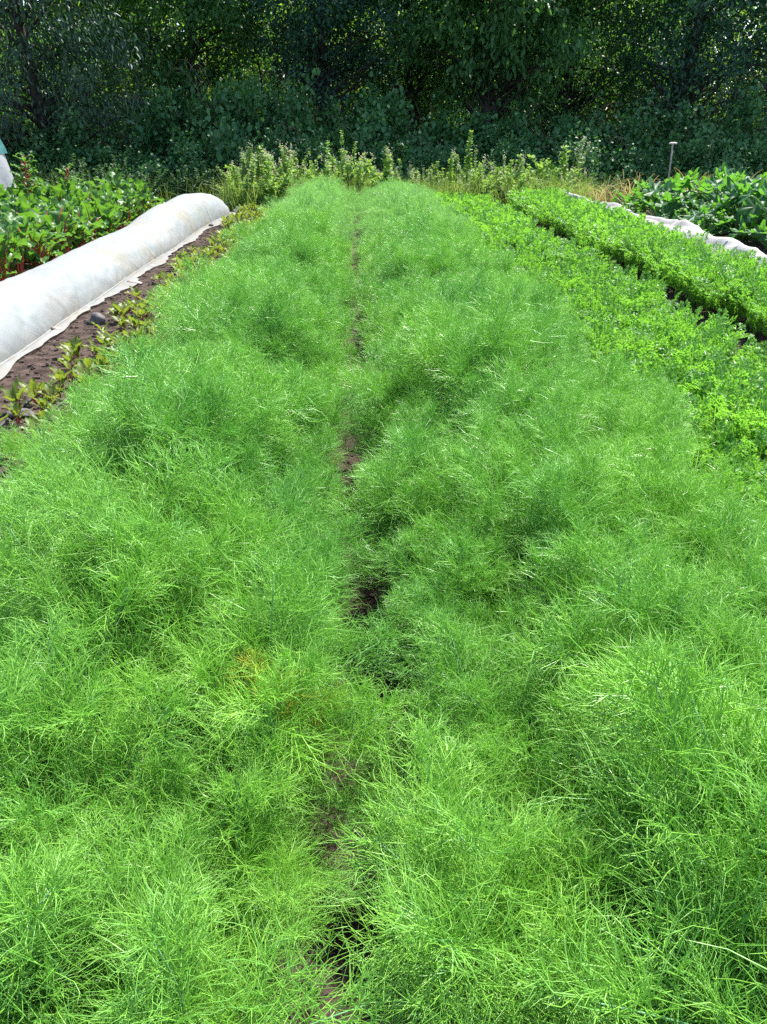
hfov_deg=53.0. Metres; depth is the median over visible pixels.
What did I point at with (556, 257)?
carrot plant
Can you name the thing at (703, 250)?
carrot plant
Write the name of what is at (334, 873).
fennel plant
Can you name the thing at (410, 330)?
fennel plant
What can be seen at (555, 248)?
carrot plant
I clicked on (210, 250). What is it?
beet plant
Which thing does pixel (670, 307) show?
carrot plant
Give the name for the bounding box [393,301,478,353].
fennel plant
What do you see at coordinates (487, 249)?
fennel plant
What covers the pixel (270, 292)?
fennel plant
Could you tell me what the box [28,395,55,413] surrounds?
beet plant
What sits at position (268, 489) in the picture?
fennel plant
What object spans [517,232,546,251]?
carrot plant
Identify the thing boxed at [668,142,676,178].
digging fork
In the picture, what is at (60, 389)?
beet plant
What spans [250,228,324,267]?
fennel plant
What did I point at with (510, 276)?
fennel plant
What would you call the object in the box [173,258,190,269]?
beet plant
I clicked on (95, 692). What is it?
fennel plant
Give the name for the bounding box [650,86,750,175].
bramble bush
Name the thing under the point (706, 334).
carrot plant
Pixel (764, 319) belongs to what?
carrot plant
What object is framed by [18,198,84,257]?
chard plant
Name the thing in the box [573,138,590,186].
tall weed
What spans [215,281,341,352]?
fennel plant
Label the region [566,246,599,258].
carrot plant
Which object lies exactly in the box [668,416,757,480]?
carrot plant
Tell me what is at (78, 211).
chard plant
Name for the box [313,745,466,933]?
fennel plant
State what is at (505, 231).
carrot plant
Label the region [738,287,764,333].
carrot plant
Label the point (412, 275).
fennel plant
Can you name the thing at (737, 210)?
courgette plant
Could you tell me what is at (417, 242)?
fennel plant
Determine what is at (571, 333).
fennel plant
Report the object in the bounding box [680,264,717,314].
carrot plant
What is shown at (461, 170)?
bushy weed
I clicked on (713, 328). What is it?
carrot plant
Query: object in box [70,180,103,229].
chard plant
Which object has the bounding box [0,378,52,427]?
drip hose
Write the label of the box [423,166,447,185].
bushy weed
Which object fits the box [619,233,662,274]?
carrot plant
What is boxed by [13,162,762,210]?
rough grass
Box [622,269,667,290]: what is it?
carrot plant
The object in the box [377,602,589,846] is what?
fennel plant
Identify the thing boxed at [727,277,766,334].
carrot plant
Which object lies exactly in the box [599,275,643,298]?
carrot plant
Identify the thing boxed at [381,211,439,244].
fennel plant
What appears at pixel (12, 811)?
fennel plant
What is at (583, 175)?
bushy weed
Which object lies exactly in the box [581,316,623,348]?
carrot plant
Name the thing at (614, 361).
fennel plant
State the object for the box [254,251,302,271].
fennel plant
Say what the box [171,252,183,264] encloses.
beet plant
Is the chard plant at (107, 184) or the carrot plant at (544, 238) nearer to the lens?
the carrot plant at (544, 238)
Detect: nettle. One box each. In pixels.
[324,140,331,170]
[338,130,358,169]
[351,141,365,174]
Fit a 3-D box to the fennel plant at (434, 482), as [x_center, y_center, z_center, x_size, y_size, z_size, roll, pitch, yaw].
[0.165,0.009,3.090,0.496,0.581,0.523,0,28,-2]
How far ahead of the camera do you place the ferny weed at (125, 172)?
17.13 m
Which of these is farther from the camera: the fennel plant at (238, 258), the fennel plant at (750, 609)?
the fennel plant at (238, 258)
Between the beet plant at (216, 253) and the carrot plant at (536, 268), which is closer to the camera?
the carrot plant at (536, 268)
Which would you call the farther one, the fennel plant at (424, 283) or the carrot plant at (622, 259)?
the carrot plant at (622, 259)
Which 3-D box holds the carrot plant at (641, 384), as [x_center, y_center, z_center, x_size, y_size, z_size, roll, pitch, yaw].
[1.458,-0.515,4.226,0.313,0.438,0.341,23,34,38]
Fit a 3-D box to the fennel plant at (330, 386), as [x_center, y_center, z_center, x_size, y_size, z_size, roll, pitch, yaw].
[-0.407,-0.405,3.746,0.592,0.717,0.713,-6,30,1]
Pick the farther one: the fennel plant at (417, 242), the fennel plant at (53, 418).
the fennel plant at (417, 242)
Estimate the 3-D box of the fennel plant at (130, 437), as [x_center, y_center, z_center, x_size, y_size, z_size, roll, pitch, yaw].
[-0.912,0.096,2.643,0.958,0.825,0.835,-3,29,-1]
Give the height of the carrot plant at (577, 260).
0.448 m
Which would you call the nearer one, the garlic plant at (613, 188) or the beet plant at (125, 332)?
the beet plant at (125, 332)
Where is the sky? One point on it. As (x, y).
(0, 0)
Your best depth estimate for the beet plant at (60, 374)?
5.42 m
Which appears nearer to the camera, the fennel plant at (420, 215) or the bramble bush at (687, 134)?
the fennel plant at (420, 215)
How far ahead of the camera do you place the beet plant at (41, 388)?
5.27 m
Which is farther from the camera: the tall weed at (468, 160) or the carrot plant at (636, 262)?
the tall weed at (468, 160)
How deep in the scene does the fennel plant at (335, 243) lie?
8.49 m
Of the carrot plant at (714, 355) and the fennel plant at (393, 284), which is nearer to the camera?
the carrot plant at (714, 355)
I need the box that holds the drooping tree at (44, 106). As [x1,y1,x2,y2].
[0,0,163,161]
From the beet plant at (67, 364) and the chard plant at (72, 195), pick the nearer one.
the beet plant at (67, 364)
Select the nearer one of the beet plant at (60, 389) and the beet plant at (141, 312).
the beet plant at (60, 389)
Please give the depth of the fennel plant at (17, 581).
2.27 m
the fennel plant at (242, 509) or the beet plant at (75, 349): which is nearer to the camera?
the fennel plant at (242, 509)
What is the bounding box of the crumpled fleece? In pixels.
[561,189,766,269]
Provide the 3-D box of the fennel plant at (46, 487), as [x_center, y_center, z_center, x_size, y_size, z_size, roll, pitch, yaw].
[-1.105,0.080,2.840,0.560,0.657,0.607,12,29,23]
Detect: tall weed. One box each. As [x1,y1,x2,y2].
[445,152,454,196]
[450,154,459,186]
[463,130,473,184]
[547,163,577,185]
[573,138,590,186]
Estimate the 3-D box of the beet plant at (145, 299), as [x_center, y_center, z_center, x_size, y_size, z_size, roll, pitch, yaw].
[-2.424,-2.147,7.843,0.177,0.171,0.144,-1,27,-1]
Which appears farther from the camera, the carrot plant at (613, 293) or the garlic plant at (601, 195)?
the garlic plant at (601, 195)
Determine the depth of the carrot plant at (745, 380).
4.18 m
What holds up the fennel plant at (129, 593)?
on the soil ground at (68, 332)
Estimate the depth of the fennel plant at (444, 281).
5.27 m
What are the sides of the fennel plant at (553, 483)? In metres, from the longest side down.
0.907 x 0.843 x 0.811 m
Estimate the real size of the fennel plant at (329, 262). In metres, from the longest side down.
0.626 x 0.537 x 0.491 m
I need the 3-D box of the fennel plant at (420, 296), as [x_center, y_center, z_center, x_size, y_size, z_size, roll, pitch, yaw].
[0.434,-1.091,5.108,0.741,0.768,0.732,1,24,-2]
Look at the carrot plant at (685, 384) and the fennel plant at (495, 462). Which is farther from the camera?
the carrot plant at (685, 384)
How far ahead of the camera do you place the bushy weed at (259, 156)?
17.47 m
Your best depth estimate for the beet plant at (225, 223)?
13.83 m
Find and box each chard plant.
[0,175,33,196]
[0,189,7,198]
[0,197,52,221]
[0,205,72,268]
[0,206,12,223]
[0,215,36,276]
[0,220,35,272]
[0,225,21,281]
[4,182,31,199]
[6,151,50,200]
[8,195,77,221]
[13,194,54,210]
[15,213,63,260]
[17,190,30,200]
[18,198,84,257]
[30,189,67,206]
[32,215,91,252]
[34,174,53,194]
[35,200,39,208]
[38,196,78,214]
[41,182,52,199]
[48,162,87,199]
[48,196,106,250]
[50,181,81,206]
[54,186,99,228]
[66,176,92,195]
[68,189,94,214]
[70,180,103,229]
[71,200,113,240]
[72,206,107,246]
[78,163,133,224]
[88,188,131,230]
[88,190,120,236]
[91,190,125,228]
[93,182,102,190]
[102,181,111,188]
[112,189,148,216]
[112,192,150,221]
[117,188,141,227]
[121,179,164,208]
[127,178,164,210]
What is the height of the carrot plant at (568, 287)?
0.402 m
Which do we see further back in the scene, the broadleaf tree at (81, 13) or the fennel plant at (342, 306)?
the broadleaf tree at (81, 13)
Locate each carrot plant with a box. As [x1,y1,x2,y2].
[481,239,508,252]
[482,229,509,249]
[487,225,520,242]
[491,235,521,253]
[492,230,525,251]
[493,245,513,255]
[497,249,529,271]
[501,230,539,247]
[510,245,542,266]
[513,266,543,284]
[514,258,550,270]
[516,239,548,264]
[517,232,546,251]
[517,243,554,260]
[519,269,538,283]
[526,232,559,251]
[527,264,543,284]
[530,253,559,262]
[530,258,554,276]
[535,252,560,270]
[537,268,563,286]
[540,231,560,242]
[540,262,578,277]
[543,262,571,274]
[547,268,571,293]
[548,237,570,249]
[548,261,588,284]
[549,244,565,260]
[550,237,565,244]
[550,249,575,269]
[552,245,595,268]
[553,263,586,285]
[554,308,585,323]
[555,272,600,297]
[555,281,581,297]
[558,237,577,252]
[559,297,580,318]
[560,314,593,349]
[561,252,586,269]
[562,287,590,305]
[563,289,595,311]
[565,236,602,255]
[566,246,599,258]
[571,296,598,318]
[573,313,619,340]
[574,257,594,277]
[574,263,598,278]
[574,306,592,322]
[574,324,614,350]
[574,330,610,379]
[575,272,611,299]
[579,250,607,265]
[579,263,613,290]
[581,310,627,339]
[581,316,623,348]
[583,286,613,309]
[583,299,619,325]
[584,340,633,373]
[585,253,612,275]
[585,268,612,287]
[585,286,622,309]
[586,334,623,361]
[588,275,626,300]
[590,296,629,318]
[590,359,662,389]
[591,260,621,278]
[597,269,611,284]
[598,290,631,317]
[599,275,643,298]
[599,352,651,376]
[601,264,633,285]
[601,300,641,334]
[603,231,621,263]
[605,283,629,302]
[605,287,655,322]
[606,227,630,265]
[606,265,637,286]
[608,328,654,356]
[609,275,635,287]
[615,236,639,269]
[615,332,665,358]
[616,284,653,316]
[616,349,658,370]
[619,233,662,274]
[619,362,673,407]
[620,232,663,276]
[621,232,652,268]
[622,229,650,242]
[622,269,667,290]
[622,279,667,303]
[623,300,673,327]
[624,321,657,339]
[627,273,665,300]
[627,311,670,334]
[628,322,666,350]
[628,349,687,387]
[631,374,688,412]
[632,302,672,331]
[636,325,682,362]
[637,288,685,314]
[638,245,663,274]
[638,313,694,342]
[639,242,676,282]
[639,357,682,389]
[641,235,675,249]
[641,381,699,430]
[646,331,693,367]
[647,287,678,311]
[648,334,720,380]
[649,230,676,245]
[649,308,706,337]
[650,252,680,279]
[651,262,674,293]
[651,342,718,391]
[657,237,683,245]
[657,299,703,326]
[658,244,680,286]
[662,362,716,406]
[663,304,706,327]
[664,245,699,298]
[664,396,711,461]
[665,319,701,348]
[666,252,705,301]
[667,230,683,240]
[667,234,704,244]
[668,327,732,358]
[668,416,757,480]
[669,235,683,250]
[672,455,756,507]
[673,247,711,294]
[674,233,696,240]
[674,299,720,337]
[675,238,703,252]
[676,371,742,420]
[677,230,713,248]
[678,256,713,310]
[679,371,756,448]
[680,238,710,252]
[680,241,718,256]
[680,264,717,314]
[681,261,719,308]
[690,341,744,364]
[691,362,763,410]
[692,274,723,319]
[693,318,747,361]
[693,339,731,391]
[694,268,750,313]
[694,361,766,412]
[695,246,719,261]
[696,252,731,270]
[697,349,756,391]
[697,386,766,457]
[700,313,748,351]
[701,308,753,343]
[706,441,765,494]
[708,249,738,259]
[709,260,739,311]
[709,261,736,314]
[709,375,766,436]
[711,422,766,478]
[712,274,761,331]
[713,251,733,260]
[714,253,749,271]
[715,255,759,267]
[717,243,736,254]
[718,360,766,376]
[719,269,758,324]
[719,336,766,365]
[719,429,766,503]
[725,254,755,269]
[726,482,766,541]
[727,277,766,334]
[728,260,765,311]
[731,249,760,260]
[733,256,766,273]
[735,249,756,269]
[735,430,766,479]
[738,267,765,286]
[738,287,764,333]
[739,369,765,391]
[739,405,766,457]
[740,362,766,388]
[741,271,766,330]
[741,285,766,339]
[741,371,766,406]
[743,340,766,371]
[750,302,766,334]
[750,426,763,433]
[750,467,766,498]
[752,297,766,331]
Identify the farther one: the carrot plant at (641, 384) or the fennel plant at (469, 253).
the fennel plant at (469, 253)
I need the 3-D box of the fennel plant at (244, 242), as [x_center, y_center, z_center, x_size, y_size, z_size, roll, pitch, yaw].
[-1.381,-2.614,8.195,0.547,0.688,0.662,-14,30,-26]
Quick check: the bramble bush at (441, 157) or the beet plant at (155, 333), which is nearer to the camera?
the beet plant at (155, 333)
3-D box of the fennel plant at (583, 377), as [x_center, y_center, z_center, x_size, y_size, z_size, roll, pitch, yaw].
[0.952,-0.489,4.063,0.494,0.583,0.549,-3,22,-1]
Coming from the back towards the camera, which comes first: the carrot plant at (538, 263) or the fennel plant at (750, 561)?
the carrot plant at (538, 263)
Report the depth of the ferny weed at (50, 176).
17.71 m
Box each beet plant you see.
[0,376,26,407]
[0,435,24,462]
[2,398,28,424]
[3,431,25,442]
[18,378,40,404]
[18,417,43,430]
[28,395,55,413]
[29,410,53,422]
[29,415,48,438]
[36,378,59,396]
[36,382,63,403]
[37,416,66,434]
[42,380,63,398]
[44,402,70,414]
[47,366,71,388]
[56,339,74,356]
[58,350,81,368]
[58,359,75,377]
[60,335,82,358]
[65,369,78,385]
[72,359,90,391]
[74,352,102,375]
[81,337,107,355]
[89,361,101,378]
[90,352,121,377]
[91,322,116,337]
[96,333,127,351]
[96,336,113,349]
[98,341,124,365]
[100,332,116,350]
[100,350,113,369]
[108,301,120,321]
[109,302,132,316]
[111,315,130,329]
[111,329,132,342]
[113,334,133,357]
[118,315,130,327]
[122,326,146,338]
[123,314,141,332]
[124,286,141,299]
[125,299,143,313]
[131,304,150,321]
[134,301,155,317]
[136,295,152,304]
[139,312,151,332]
[145,289,154,299]
[147,324,155,336]
[149,315,158,325]
[149,327,164,341]
[150,270,162,283]
[161,271,170,281]
[167,272,178,281]
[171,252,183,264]
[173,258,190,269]
[174,269,187,280]
[178,247,190,257]
[182,252,197,260]
[195,244,206,256]
[201,247,215,259]
[213,250,221,258]
[218,241,226,250]
[220,219,229,227]
[220,237,230,246]
[223,217,234,225]
[239,203,251,209]
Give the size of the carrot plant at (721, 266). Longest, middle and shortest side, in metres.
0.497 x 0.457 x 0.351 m
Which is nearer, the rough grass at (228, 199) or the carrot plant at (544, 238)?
the carrot plant at (544, 238)
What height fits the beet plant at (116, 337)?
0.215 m
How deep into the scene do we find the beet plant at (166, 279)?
8.84 m
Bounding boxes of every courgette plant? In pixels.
[611,187,643,212]
[626,173,700,218]
[631,167,710,210]
[639,191,684,220]
[672,197,733,232]
[677,204,732,235]
[682,172,766,233]
[684,171,755,223]
[692,161,752,210]
[711,166,766,240]
[728,180,766,249]
[749,187,766,240]
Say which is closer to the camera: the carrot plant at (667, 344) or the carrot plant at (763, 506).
the carrot plant at (763, 506)
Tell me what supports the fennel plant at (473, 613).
on the soil ground at (68, 332)
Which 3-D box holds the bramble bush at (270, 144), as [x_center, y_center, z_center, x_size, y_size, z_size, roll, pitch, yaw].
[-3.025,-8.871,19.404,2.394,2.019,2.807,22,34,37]
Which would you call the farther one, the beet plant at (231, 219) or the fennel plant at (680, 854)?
the beet plant at (231, 219)
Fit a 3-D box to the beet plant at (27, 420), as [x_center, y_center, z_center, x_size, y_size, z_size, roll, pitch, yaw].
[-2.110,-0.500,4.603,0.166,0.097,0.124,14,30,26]
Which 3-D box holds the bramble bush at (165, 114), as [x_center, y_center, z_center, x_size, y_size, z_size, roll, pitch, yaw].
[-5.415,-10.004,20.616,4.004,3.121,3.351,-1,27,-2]
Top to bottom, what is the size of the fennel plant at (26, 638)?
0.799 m
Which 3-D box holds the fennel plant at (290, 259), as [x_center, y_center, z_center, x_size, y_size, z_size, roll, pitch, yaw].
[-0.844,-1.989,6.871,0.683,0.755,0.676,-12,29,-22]
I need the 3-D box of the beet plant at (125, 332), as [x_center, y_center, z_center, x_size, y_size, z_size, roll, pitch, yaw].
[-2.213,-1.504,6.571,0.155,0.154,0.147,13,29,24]
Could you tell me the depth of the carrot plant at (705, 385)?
4.26 m
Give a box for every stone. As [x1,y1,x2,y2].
[5,408,35,418]
[86,312,105,324]
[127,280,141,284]
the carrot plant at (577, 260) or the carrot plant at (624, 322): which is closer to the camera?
the carrot plant at (624, 322)
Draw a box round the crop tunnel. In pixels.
[0,193,235,379]
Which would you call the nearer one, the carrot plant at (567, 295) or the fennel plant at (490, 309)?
the fennel plant at (490, 309)
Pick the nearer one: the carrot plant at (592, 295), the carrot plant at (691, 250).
the carrot plant at (592, 295)
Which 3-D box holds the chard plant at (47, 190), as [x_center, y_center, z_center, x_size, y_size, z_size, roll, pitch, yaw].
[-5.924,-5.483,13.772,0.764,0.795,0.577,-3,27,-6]
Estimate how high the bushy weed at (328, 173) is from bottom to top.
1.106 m
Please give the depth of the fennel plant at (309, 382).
4.02 m
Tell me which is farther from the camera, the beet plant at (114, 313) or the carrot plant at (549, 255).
the carrot plant at (549, 255)
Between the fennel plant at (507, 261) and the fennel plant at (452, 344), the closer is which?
the fennel plant at (452, 344)
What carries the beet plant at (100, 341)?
on the soil ground at (68, 332)
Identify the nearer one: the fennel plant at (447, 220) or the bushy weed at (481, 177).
the fennel plant at (447, 220)
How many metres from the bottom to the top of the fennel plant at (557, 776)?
0.644 m
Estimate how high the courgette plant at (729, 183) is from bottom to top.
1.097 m
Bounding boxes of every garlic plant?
[581,181,616,201]
[592,185,613,200]
[597,178,619,201]
[603,178,629,201]
[605,171,637,204]
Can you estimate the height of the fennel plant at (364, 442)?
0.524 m
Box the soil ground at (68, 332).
[0,200,766,1023]
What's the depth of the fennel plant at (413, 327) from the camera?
3.76 m
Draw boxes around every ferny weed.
[27,161,46,188]
[44,172,57,187]
[51,154,86,180]
[77,159,106,188]
[93,156,135,182]
[103,163,131,179]
[121,157,139,188]
[138,167,167,202]
[152,171,166,201]
[171,165,207,194]
[194,160,220,195]
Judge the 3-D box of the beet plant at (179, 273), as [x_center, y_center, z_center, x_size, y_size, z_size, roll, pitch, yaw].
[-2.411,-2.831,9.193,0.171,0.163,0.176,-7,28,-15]
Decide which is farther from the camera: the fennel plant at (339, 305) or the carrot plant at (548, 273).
the carrot plant at (548, 273)
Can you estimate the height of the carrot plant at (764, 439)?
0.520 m
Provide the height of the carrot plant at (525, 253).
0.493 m
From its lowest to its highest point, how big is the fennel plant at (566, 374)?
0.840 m
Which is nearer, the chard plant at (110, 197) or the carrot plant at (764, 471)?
the carrot plant at (764, 471)
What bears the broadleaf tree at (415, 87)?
on the soil ground at (68, 332)
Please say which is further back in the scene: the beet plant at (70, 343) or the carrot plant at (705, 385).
the beet plant at (70, 343)
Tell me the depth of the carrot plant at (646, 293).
6.61 m
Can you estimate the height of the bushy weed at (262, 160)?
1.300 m
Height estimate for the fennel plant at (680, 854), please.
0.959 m
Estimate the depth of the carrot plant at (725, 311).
5.63 m
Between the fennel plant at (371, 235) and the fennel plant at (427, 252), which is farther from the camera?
the fennel plant at (371, 235)
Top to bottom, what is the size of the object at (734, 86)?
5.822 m
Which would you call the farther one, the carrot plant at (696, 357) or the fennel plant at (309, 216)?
the fennel plant at (309, 216)
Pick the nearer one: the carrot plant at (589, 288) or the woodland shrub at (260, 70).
the carrot plant at (589, 288)
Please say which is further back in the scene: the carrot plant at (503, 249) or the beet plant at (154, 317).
the carrot plant at (503, 249)
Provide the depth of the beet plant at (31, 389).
5.08 m
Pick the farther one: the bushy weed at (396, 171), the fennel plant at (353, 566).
the bushy weed at (396, 171)
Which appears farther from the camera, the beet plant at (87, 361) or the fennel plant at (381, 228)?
the fennel plant at (381, 228)
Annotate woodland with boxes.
[0,0,766,149]
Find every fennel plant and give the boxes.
[0,411,117,489]
[0,425,366,688]
[0,427,252,578]
[0,453,131,530]
[0,466,98,606]
[0,480,199,736]
[0,517,84,595]
[0,547,71,674]
[0,552,56,698]
[0,563,239,837]
[0,598,217,873]
[0,659,229,908]
[0,767,181,1023]
[0,782,149,1023]
[0,788,418,1023]
[10,999,149,1023]
[15,326,327,507]
[28,485,285,752]
[34,399,122,476]
[34,784,350,1023]
[35,348,310,527]
[59,366,125,420]
[61,447,320,635]
[62,703,346,981]
[79,334,308,494]
[85,325,201,396]
[108,331,272,486]
[112,370,312,438]
[116,329,286,396]
[119,765,288,943]
[134,250,301,347]
[134,324,205,365]
[144,266,323,368]
[145,566,420,782]
[148,534,388,844]
[151,270,223,336]
[151,299,206,345]
[154,325,291,378]
[157,634,417,844]
[164,338,293,378]
[166,269,229,307]
[166,275,329,366]
[167,518,363,673]
[168,338,272,397]
[170,450,377,625]
[186,548,357,709]
[196,256,237,287]
[199,759,368,954]
[204,247,257,277]
[208,251,311,298]
[211,255,232,270]
[214,263,310,298]
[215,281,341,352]
[218,212,281,253]
[218,251,249,263]
[220,248,258,260]
[221,411,349,527]
[234,237,257,255]
[234,268,342,328]
[236,462,346,563]
[239,226,267,245]
[240,216,330,254]
[245,220,337,273]
[245,334,349,423]
[248,380,341,468]
[249,224,323,243]
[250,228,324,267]
[250,252,297,271]
[252,247,310,268]
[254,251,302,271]
[254,420,351,505]
[254,463,353,542]
[257,212,328,241]
[261,243,322,296]
[262,359,340,407]
[263,214,318,238]
[263,317,345,398]
[264,203,341,238]
[264,355,351,467]
[270,231,329,245]
[278,369,318,423]
[278,371,370,494]
[280,260,330,289]
[290,524,386,623]
[291,266,352,300]
[293,210,332,233]
[295,305,361,396]
[296,331,352,402]
[298,226,334,248]
[298,294,346,350]
[299,220,327,233]
[299,771,752,1023]
[303,402,486,592]
[304,218,335,236]
[304,264,342,287]
[304,291,357,358]
[306,261,367,334]
[307,288,355,328]
[308,327,347,365]
[311,261,344,278]
[311,282,359,344]
[313,304,360,365]
[313,700,708,1023]
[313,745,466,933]
[314,247,354,278]
[315,297,347,315]
[316,231,343,251]
[320,255,345,279]
[321,257,342,274]
[325,237,353,266]
[326,236,340,251]
[328,338,472,455]
[331,249,353,269]
[332,341,449,425]
[334,237,353,269]
[335,374,442,464]
[336,701,549,911]
[343,551,546,719]
[344,269,416,330]
[345,433,472,519]
[347,243,389,296]
[348,407,452,485]
[350,234,386,272]
[353,248,387,275]
[353,290,423,363]
[353,437,535,603]
[354,287,415,344]
[356,220,393,256]
[358,223,393,248]
[358,232,400,249]
[358,238,383,264]
[359,231,385,262]
[361,260,434,314]
[361,325,406,369]
[361,338,398,382]
[362,278,411,321]
[362,285,427,337]
[363,316,441,384]
[364,265,399,285]
[364,517,533,687]
[368,392,495,480]
[371,233,466,282]
[371,265,393,281]
[371,506,519,636]
[372,284,435,336]
[374,223,386,232]
[375,286,577,394]
[375,318,400,346]
[376,278,425,309]
[376,305,460,378]
[377,341,446,402]
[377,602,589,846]
[379,456,474,523]
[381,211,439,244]
[382,214,439,227]
[382,242,455,270]
[383,222,474,248]
[388,237,434,263]
[389,203,441,230]
[389,273,553,425]
[390,228,449,256]
[390,259,440,295]
[391,238,470,279]
[392,264,505,328]
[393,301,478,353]
[394,288,488,319]
[394,353,552,442]
[398,218,460,247]
[400,269,454,289]
[402,292,512,347]
[404,617,588,760]
[405,230,456,249]
[406,233,465,256]
[408,272,512,298]
[417,267,497,308]
[418,257,473,287]
[425,236,465,250]
[429,308,548,375]
[431,347,607,492]
[434,432,641,635]
[436,216,475,230]
[436,348,603,462]
[436,361,564,461]
[436,715,687,972]
[445,264,495,284]
[446,291,533,327]
[446,380,608,531]
[447,270,524,289]
[448,220,484,244]
[450,238,496,270]
[451,245,494,267]
[451,838,659,1023]
[454,235,502,265]
[454,267,537,296]
[459,403,611,552]
[462,258,508,278]
[464,276,577,318]
[466,232,500,269]
[466,245,548,285]
[469,268,514,285]
[469,439,651,582]
[475,277,573,325]
[478,437,730,614]
[493,536,766,796]
[493,538,766,842]
[496,284,595,370]
[497,278,566,331]
[497,523,744,733]
[512,586,766,935]
[512,629,766,1023]
[513,493,703,676]
[518,303,598,377]
[518,612,766,1023]
[528,336,618,387]
[532,360,610,395]
[534,363,613,396]
[535,344,676,435]
[545,368,711,476]
[545,644,766,956]
[548,376,639,438]
[557,374,701,479]
[571,409,724,518]
[577,432,730,541]
[580,423,766,569]
[598,484,766,671]
[621,849,766,1023]
[625,466,766,585]
[660,533,766,609]
[698,562,766,705]
[712,562,766,732]
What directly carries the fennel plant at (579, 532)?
on the soil ground at (68, 332)
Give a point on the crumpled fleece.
(729, 243)
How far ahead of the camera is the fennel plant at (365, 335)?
5.17 m
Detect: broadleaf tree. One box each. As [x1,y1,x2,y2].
[0,0,153,149]
[63,0,247,149]
[79,0,280,141]
[205,0,380,132]
[232,0,452,138]
[313,0,497,145]
[316,2,494,136]
[371,0,618,146]
[438,22,600,141]
[509,0,676,136]
[544,0,744,144]
[578,0,766,134]
[687,0,766,136]
[695,2,766,133]
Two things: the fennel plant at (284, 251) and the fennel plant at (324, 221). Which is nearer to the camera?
the fennel plant at (284, 251)
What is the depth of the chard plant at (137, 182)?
14.63 m
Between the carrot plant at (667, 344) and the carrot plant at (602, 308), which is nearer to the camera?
the carrot plant at (667, 344)
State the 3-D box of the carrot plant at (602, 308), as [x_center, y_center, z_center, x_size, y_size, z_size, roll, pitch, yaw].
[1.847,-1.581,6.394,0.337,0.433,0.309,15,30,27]
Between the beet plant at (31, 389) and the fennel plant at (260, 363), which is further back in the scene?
the beet plant at (31, 389)
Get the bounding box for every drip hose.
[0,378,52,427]
[0,387,78,459]
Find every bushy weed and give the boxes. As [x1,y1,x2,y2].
[216,140,257,199]
[216,166,249,205]
[225,144,271,190]
[250,149,281,195]
[253,160,296,204]
[259,145,288,176]
[266,142,298,193]
[273,143,321,194]
[303,156,331,182]
[309,160,322,178]
[321,146,374,185]
[332,157,359,186]
[335,152,372,188]
[346,171,365,192]
[357,143,394,188]
[392,158,418,182]
[393,164,420,184]
[396,171,427,187]
[407,168,431,186]
[410,165,440,191]
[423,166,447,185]
[425,161,463,190]
[426,163,444,187]
[452,144,489,181]
[452,163,489,187]
[458,169,483,194]
[469,162,504,198]
[487,167,499,196]
[489,154,533,185]
[489,159,531,203]
[490,154,526,198]
[518,179,542,189]
[523,158,554,188]
[526,172,546,188]
[527,145,580,188]
[561,168,586,191]
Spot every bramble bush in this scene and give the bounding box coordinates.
[1,118,65,184]
[45,106,159,186]
[91,142,173,199]
[107,70,218,177]
[155,124,241,199]
[165,59,288,199]
[210,117,301,194]
[250,62,356,164]
[281,120,362,179]
[300,71,425,174]
[355,133,432,184]
[376,82,490,174]
[401,136,503,183]
[452,100,552,167]
[484,130,554,178]
[507,102,624,185]
[529,127,634,199]
[580,88,686,190]
[596,129,692,200]
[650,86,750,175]
[675,131,753,198]
[715,79,766,168]
[729,138,766,178]
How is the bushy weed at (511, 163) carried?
on the soil ground at (68, 332)
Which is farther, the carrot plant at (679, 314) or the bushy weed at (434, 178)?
the bushy weed at (434, 178)
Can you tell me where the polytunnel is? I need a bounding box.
[0,139,16,188]
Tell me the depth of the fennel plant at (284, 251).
6.02 m
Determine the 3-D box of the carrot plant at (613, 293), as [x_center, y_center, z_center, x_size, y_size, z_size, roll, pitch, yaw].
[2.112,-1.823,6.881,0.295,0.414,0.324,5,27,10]
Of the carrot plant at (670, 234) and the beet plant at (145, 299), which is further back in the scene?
the carrot plant at (670, 234)
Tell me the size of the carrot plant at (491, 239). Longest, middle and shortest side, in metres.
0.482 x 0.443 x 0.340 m
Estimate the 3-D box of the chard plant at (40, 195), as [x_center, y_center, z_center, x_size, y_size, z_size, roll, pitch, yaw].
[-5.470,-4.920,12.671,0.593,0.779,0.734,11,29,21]
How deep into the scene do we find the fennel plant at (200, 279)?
5.71 m
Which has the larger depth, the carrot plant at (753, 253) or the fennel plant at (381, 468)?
the carrot plant at (753, 253)
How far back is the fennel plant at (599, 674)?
1.60 m
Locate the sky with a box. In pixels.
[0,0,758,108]
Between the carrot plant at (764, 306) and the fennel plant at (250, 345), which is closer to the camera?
the fennel plant at (250, 345)
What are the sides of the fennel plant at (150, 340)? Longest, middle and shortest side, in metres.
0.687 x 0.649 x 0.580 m
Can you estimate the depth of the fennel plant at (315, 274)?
6.03 m
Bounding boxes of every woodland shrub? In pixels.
[0,10,126,152]
[56,2,218,154]
[154,0,349,137]
[262,12,398,136]
[352,6,516,142]
[447,2,609,148]
[537,6,731,149]
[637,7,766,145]
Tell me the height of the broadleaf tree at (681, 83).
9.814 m
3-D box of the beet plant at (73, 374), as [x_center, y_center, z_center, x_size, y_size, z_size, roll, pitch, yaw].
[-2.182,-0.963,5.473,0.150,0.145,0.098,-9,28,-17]
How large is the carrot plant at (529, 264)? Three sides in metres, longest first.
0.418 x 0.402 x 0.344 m
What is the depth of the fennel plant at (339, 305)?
5.69 m
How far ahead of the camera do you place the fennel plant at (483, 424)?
2.96 m

